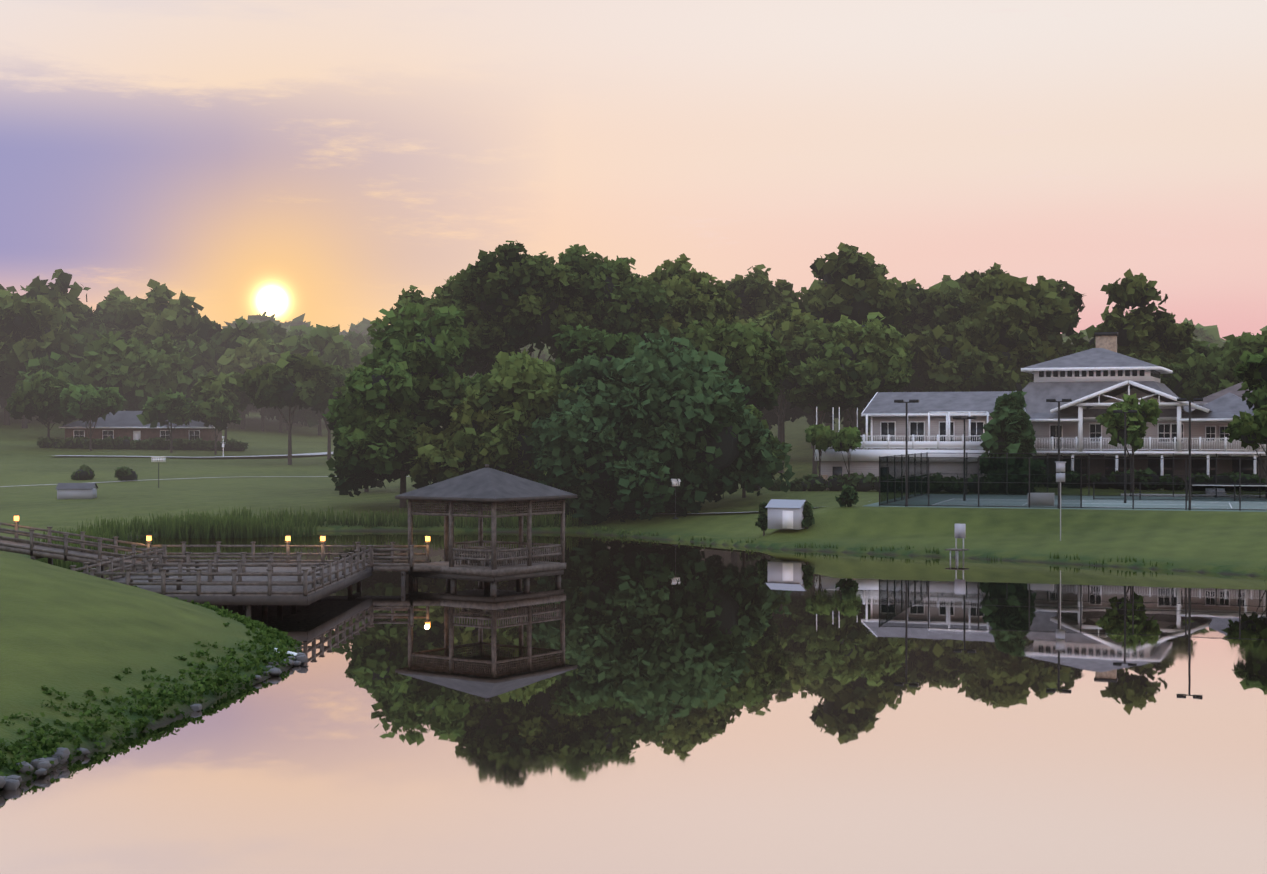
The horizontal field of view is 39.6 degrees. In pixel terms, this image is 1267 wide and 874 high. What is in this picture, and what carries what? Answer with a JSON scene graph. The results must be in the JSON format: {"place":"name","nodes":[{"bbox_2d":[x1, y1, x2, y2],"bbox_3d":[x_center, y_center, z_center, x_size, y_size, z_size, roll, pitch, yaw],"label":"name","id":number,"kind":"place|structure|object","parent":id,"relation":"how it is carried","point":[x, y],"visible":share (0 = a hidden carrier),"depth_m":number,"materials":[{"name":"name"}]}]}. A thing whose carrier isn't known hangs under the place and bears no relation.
{"place":"outdoors","nodes":[
{"label":"outdoors","id":0,"kind":"place"},
{"bbox_2d":[56,452,332,456],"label":"path","id":1,"kind":"structure","parent":0,"point":[321,453],"depth_m":217.71,"materials":[{"name":"concrete"}]},
{"bbox_2d":[0,531,1266,873],"bbox_3d":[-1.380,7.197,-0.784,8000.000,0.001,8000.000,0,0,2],"label":"water","id":2,"kind":"structure","parent":0,"point":[620,705],"depth_m":41.87,"materials":[{"name":"liquid"}]},
{"bbox_2d":[0,515,440,617],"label":"dock","id":3,"kind":"object","parent":2,"relation":"in","point":[253,581],"visible":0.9,"depth_m":76.02,"materials":[{"name":"brown wood"}]},
{"bbox_2d":[395,464,576,588],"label":"gazebo","id":4,"kind":"object","parent":2,"relation":"in","point":[488,487],"visible":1,"depth_m":80.93,"materials":[{"name":"brown wood"}]},
{"bbox_2d":[0,406,1266,780],"bbox_3d":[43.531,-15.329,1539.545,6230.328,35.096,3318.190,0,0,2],"label":"terrain","id":5,"kind":"structure","parent":0,"point":[74,636],"depth_m":104.27,"materials":[{"name":"green plant"}]},
{"bbox_2d":[5,369,81,438],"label":"tree","id":6,"kind":"object","parent":5,"relation":"on","point":[39,395],"visible":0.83,"depth_m":227.70,"materials":[{"name":"green plant"}]},
{"bbox_2d":[15,352,97,428],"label":"tree","id":7,"kind":"object","parent":5,"relation":"on","point":[45,364],"visible":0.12,"depth_m":255.09,"materials":[{"name":"green plant"}]},
{"bbox_2d":[0,284,120,397],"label":"tall forest","id":8,"kind":"object","parent":5,"relation":"on","point":[90,315],"depth_m":313.47,"materials":[{"name":"green plant"}]},
{"bbox_2d":[56,483,97,498],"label":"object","id":9,"kind":"structure","parent":5,"relation":"on","point":[76,490],"depth_m":140.68,"materials":[{"name":"grey"}]},
{"bbox_2d":[58,384,125,450],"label":"tree","id":10,"kind":"object","parent":5,"relation":"on","point":[88,403],"visible":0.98,"depth_m":225.44,"materials":[{"name":"green plant"}]},
{"bbox_2d":[71,464,137,480],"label":"bushes","id":11,"kind":"object","parent":5,"relation":"on","point":[85,472],"depth_m":169.29,"materials":[{"name":"green plant"}]},
{"bbox_2d":[0,269,222,427],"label":"trees","id":12,"kind":"object","parent":5,"relation":"on","point":[31,321],"visible":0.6,"depth_m":293.50,"materials":[{"name":"green plant"}]},
{"bbox_2d":[72,331,203,410],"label":"tree","id":13,"kind":"object","parent":5,"relation":"on","point":[136,371],"visible":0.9,"depth_m":256.18,"materials":[{"name":"green plant"}]},
{"bbox_2d":[59,411,221,441],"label":"house","id":14,"kind":"structure","parent":5,"relation":"on","point":[124,423],"depth_m":234.77,"materials":[{"name":"brick"}]},
{"bbox_2d":[36,436,248,450],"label":"house hedge","id":15,"kind":"object","parent":5,"relation":"on","point":[155,443],"depth_m":231.04,"materials":[{"name":"green plant"}]},
{"bbox_2d":[0,585,301,777],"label":"shoreline plants","id":16,"kind":"object","parent":5,"relation":"on","point":[270,634],"visible":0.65,"depth_m":44.18,"materials":[{"name":"green plant"}]},
{"bbox_2d":[0,652,308,789],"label":"shoreline rocks","id":17,"kind":"object","parent":5,"relation":"on","point":[41,765],"visible":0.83,"depth_m":37.29,"materials":[{"name":"grey stone"}]},
{"bbox_2d":[274,648,296,660],"bbox_3d":[-10.965,6.730,54.767,1.594,0.426,0.240,0,0,28],"label":"pvc pipe","id":18,"kind":"object","parent":17,"relation":"on","point":[291,653],"visible":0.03,"depth_m":54.52,"materials":[{"name":"white plastic"}]},
{"bbox_2d":[151,457,165,487],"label":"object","id":19,"kind":"structure","parent":5,"relation":"on","point":[158,459],"depth_m":157.20,"materials":[{"name":"grey"}]},
{"bbox_2d":[0,476,327,486],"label":"lawn path","id":20,"kind":"structure","parent":5,"relation":"on","point":[188,478],"depth_m":172.29,"materials":[{"name":"concrete"}]},
{"bbox_2d":[136,388,195,452],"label":"tree","id":21,"kind":"object","parent":5,"relation":"on","point":[166,407],"visible":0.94,"depth_m":224.47,"materials":[{"name":"green plant"}]},
{"bbox_2d":[0,305,375,435],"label":"forest","id":22,"kind":"object","parent":5,"relation":"on","point":[329,345],"visible":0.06,"depth_m":289.46,"materials":[{"name":"green plant"}]},
{"bbox_2d":[188,395,242,454],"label":"tree","id":23,"kind":"object","parent":5,"relation":"on","point":[220,413],"visible":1,"depth_m":221.74,"materials":[{"name":"green plant"}]},
{"bbox_2d":[191,370,252,441],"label":"tree","id":24,"kind":"object","parent":5,"relation":"on","point":[208,386],"visible":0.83,"depth_m":230.38,"materials":[{"name":"green plant"}]},
{"bbox_2d":[211,338,287,430],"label":"tree","id":25,"kind":"object","parent":5,"relation":"on","point":[250,356],"visible":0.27,"depth_m":286.97,"materials":[{"name":"green plant"}]},
{"bbox_2d":[236,350,336,464],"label":"tree","id":26,"kind":"object","parent":5,"relation":"on","point":[289,380],"visible":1,"depth_m":203.75,"materials":[{"name":"green plant"}]},
{"bbox_2d":[302,365,352,459],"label":"tree","id":27,"kind":"object","parent":5,"relation":"on","point":[340,375],"visible":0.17,"depth_m":212.97,"materials":[{"name":"green plant"}]},
{"bbox_2d":[327,386,385,491],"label":"tree","id":28,"kind":"object","parent":5,"relation":"on","point":[330,425],"depth_m":148.25,"materials":[{"name":"green plant"}]},
{"bbox_2d":[202,318,554,410],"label":"forest","id":29,"kind":"object","parent":5,"relation":"on","point":[356,340],"depth_m":378.39,"materials":[{"name":"green plant"}]},
{"bbox_2d":[322,302,484,507],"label":"tree","id":30,"kind":"object","parent":5,"relation":"on","point":[392,377],"visible":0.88,"depth_m":130.39,"materials":[{"name":"green plant"}]},
{"bbox_2d":[367,275,492,378],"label":"tree","id":31,"kind":"object","parent":5,"relation":"on","point":[445,295],"visible":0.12,"depth_m":155.18,"materials":[{"name":"green plant"}]},
{"bbox_2d":[403,401,518,513],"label":"tree","id":32,"kind":"object","parent":5,"relation":"on","point":[434,459],"visible":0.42,"depth_m":126.80,"materials":[{"name":"green plant"}]},
{"bbox_2d":[429,348,578,513],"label":"tree","id":33,"kind":"object","parent":5,"relation":"on","point":[518,392],"visible":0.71,"depth_m":127.39,"materials":[{"name":"green plant"}]},
{"bbox_2d":[434,240,600,371],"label":"tree","id":34,"kind":"object","parent":5,"relation":"on","point":[509,297],"visible":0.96,"depth_m":147.27,"materials":[{"name":"green plant"}]},
{"bbox_2d":[534,456,609,519],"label":"tree","id":35,"kind":"object","parent":5,"relation":"on","point":[577,475],"visible":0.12,"depth_m":124.00,"materials":[{"name":"green plant"}]},
{"bbox_2d":[549,324,642,390],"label":"tree","id":36,"kind":"object","parent":5,"relation":"on","point":[572,345],"visible":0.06,"depth_m":137.78,"materials":[{"name":"green plant"}]},
{"bbox_2d":[546,244,671,354],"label":"tree","id":37,"kind":"object","parent":5,"relation":"on","point":[614,296],"visible":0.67,"depth_m":150.77,"materials":[{"name":"green plant"}]},
{"bbox_2d":[27,506,1265,571],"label":"shore reeds","id":38,"kind":"object","parent":5,"relation":"on","point":[244,524],"depth_m":117.72,"materials":[{"name":"green plant"}]},
{"bbox_2d":[524,325,794,524],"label":"tree","id":39,"kind":"object","parent":5,"relation":"on","point":[641,428],"visible":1,"depth_m":123.80,"materials":[{"name":"green plant"}]},
{"bbox_2d":[670,479,680,518],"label":"birdhouse","id":40,"kind":"object","parent":5,"relation":"on","point":[675,482],"depth_m":123.52,"materials":[{"name":"grey"}]},
{"bbox_2d":[633,253,741,353],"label":"tree","id":41,"kind":"object","parent":5,"relation":"on","point":[693,294],"visible":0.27,"depth_m":157.99,"materials":[{"name":"green plant"}]},
{"bbox_2d":[196,310,1266,347],"bbox_3d":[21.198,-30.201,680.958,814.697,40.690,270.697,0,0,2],"label":"forest","id":42,"kind":"object","parent":5,"relation":"on","point":[1210,334],"depth_m":587.50,"materials":[{"name":"green plant"}]},
{"bbox_2d":[677,318,790,410],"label":"tree","id":43,"kind":"object","parent":5,"relation":"on","point":[757,360],"visible":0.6,"depth_m":145.28,"materials":[{"name":"green plant"}]},
{"bbox_2d":[755,502,767,535],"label":"shrub","id":44,"kind":"object","parent":5,"relation":"on","point":[762,522],"visible":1,"depth_m":109.79,"materials":[{"name":"green plant"}]},
{"bbox_2d":[742,404,791,497],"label":"tree","id":45,"kind":"object","parent":5,"relation":"on","point":[756,412],"visible":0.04,"depth_m":132.36,"materials":[{"name":"green plant"}]},
{"bbox_2d":[739,478,813,491],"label":"bushes","id":46,"kind":"object","parent":5,"relation":"on","point":[801,484],"visible":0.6,"depth_m":138.59,"materials":[{"name":"green plant"}]},
{"bbox_2d":[740,302,818,472],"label":"tree","id":47,"kind":"object","parent":5,"relation":"on","point":[784,325],"visible":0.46,"depth_m":179.80,"materials":[{"name":"green plant"}]},
{"bbox_2d":[765,499,806,529],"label":"shed","id":48,"kind":"structure","parent":5,"relation":"on","point":[784,514],"depth_m":108.73,"materials":[{"name":"grey"}]},
{"bbox_2d":[801,501,814,528],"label":"shrub","id":49,"kind":"object","parent":5,"relation":"on","point":[808,517],"visible":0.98,"depth_m":108.65,"materials":[{"name":"green plant"}]},
{"bbox_2d":[805,424,838,477],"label":"myrtle tree","id":50,"kind":"object","parent":5,"relation":"on","point":[820,437],"visible":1,"depth_m":139.04,"materials":[{"name":"green plant"}]},
{"bbox_2d":[776,339,871,473],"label":"tree","id":51,"kind":"object","parent":5,"relation":"on","point":[831,377],"visible":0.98,"depth_m":168.50,"materials":[{"name":"green plant"}]},
{"bbox_2d":[803,472,878,491],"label":"shrubs","id":52,"kind":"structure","parent":5,"relation":"on","point":[862,483],"depth_m":137.96,"materials":[{"name":"green plant"}]},
{"bbox_2d":[716,270,968,448],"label":"trees","id":53,"kind":"object","parent":5,"relation":"on","point":[947,280],"depth_m":231.33,"materials":[{"name":"green plant"}]},
{"bbox_2d":[831,426,862,480],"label":"myrtle tree","id":54,"kind":"object","parent":5,"relation":"on","point":[848,438],"visible":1,"depth_m":137.00,"materials":[{"name":"green plant"}]},
{"bbox_2d":[835,484,858,506],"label":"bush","id":55,"kind":"object","parent":5,"relation":"on","point":[848,495],"visible":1,"depth_m":111.52,"materials":[{"name":"green plant"}]},
{"bbox_2d":[789,312,914,448],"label":"tree","id":56,"kind":"object","parent":5,"relation":"on","point":[885,355],"visible":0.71,"depth_m":176.02,"materials":[{"name":"green plant"}]},
{"bbox_2d":[815,391,1026,489],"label":"clubhouse wing","id":57,"kind":"structure","parent":5,"relation":"on","point":[935,429],"depth_m":141.30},
{"bbox_2d":[945,524,968,559],"bbox_3d":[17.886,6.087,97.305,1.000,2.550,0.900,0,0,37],"label":"bench","id":58,"kind":"object","parent":5,"relation":"on","point":[960,530],"depth_m":97.48,"materials":[{"name":"grey"}]},
{"bbox_2d":[726,242,1197,448],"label":"trees","id":59,"kind":"object","parent":5,"relation":"on","point":[995,327],"visible":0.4,"depth_m":204.54,"materials":[{"name":"green plant"}]},
{"bbox_2d":[979,390,1036,457],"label":"holly tree","id":60,"kind":"object","parent":5,"relation":"on","point":[1007,428],"visible":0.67,"depth_m":133.61,"materials":[{"name":"green plant"}]},
{"bbox_2d":[1055,462,1065,540],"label":"bat box pole","id":61,"kind":"object","parent":5,"relation":"on","point":[1060,468],"visible":0.92,"depth_m":99.89,"materials":[{"name":"grey"}]},
{"bbox_2d":[864,398,1266,511],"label":"tennis courts","id":62,"kind":"object","parent":5,"relation":"on","point":[916,480],"visible":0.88,"depth_m":111.21,"materials":[{"name":"black metal"}]},
{"bbox_2d":[1095,393,1162,490],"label":"tree","id":63,"kind":"object","parent":5,"relation":"on","point":[1136,426],"visible":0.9,"depth_m":136.12,"materials":[{"name":"green plant"}]},
{"bbox_2d":[1021,332,1265,489],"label":"clubhouse","id":64,"kind":"structure","parent":5,"relation":"on","point":[1099,379],"depth_m":148.94,"materials":[{"name":"grey"}]},
{"bbox_2d":[1069,325,1266,401],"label":"trees","id":65,"kind":"object","parent":5,"relation":"on","point":[1204,372],"visible":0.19,"depth_m":198.52,"materials":[{"name":"green plant"}]},
{"bbox_2d":[1082,468,1265,490],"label":"clubhouse shrubs","id":66,"kind":"object","parent":5,"relation":"on","point":[1168,479],"depth_m":141.71,"materials":[{"name":"green plant"}]},
{"bbox_2d":[1222,404,1266,484],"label":"tree","id":67,"kind":"object","parent":5,"relation":"on","point":[1246,429],"visible":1,"depth_m":123.09,"materials":[{"name":"green plant"}]},
{"bbox_2d":[1233,347,1266,415],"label":"tree","id":68,"kind":"object","parent":5,"relation":"on","point":[1252,368],"visible":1,"depth_m":137.54,"materials":[{"name":"green plant"}]},
{"bbox_2d":[0,0,1266,339],"label":"sky","id":69,"kind":"structure","parent":0,"point":[323,160],"materials":[{"name":"pink"}]},
{"bbox_2d":[656,501,868,513],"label":"path","id":70,"kind":"structure","parent":0,"point":[704,513],"depth_m":124.67,"materials":[{"name":"concrete"}]},
{"bbox_2d":[1121,493,1188,496],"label":"net","id":71,"kind":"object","parent":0,"point":[1163,495],"depth_m":128.63,"materials":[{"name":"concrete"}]}
]}

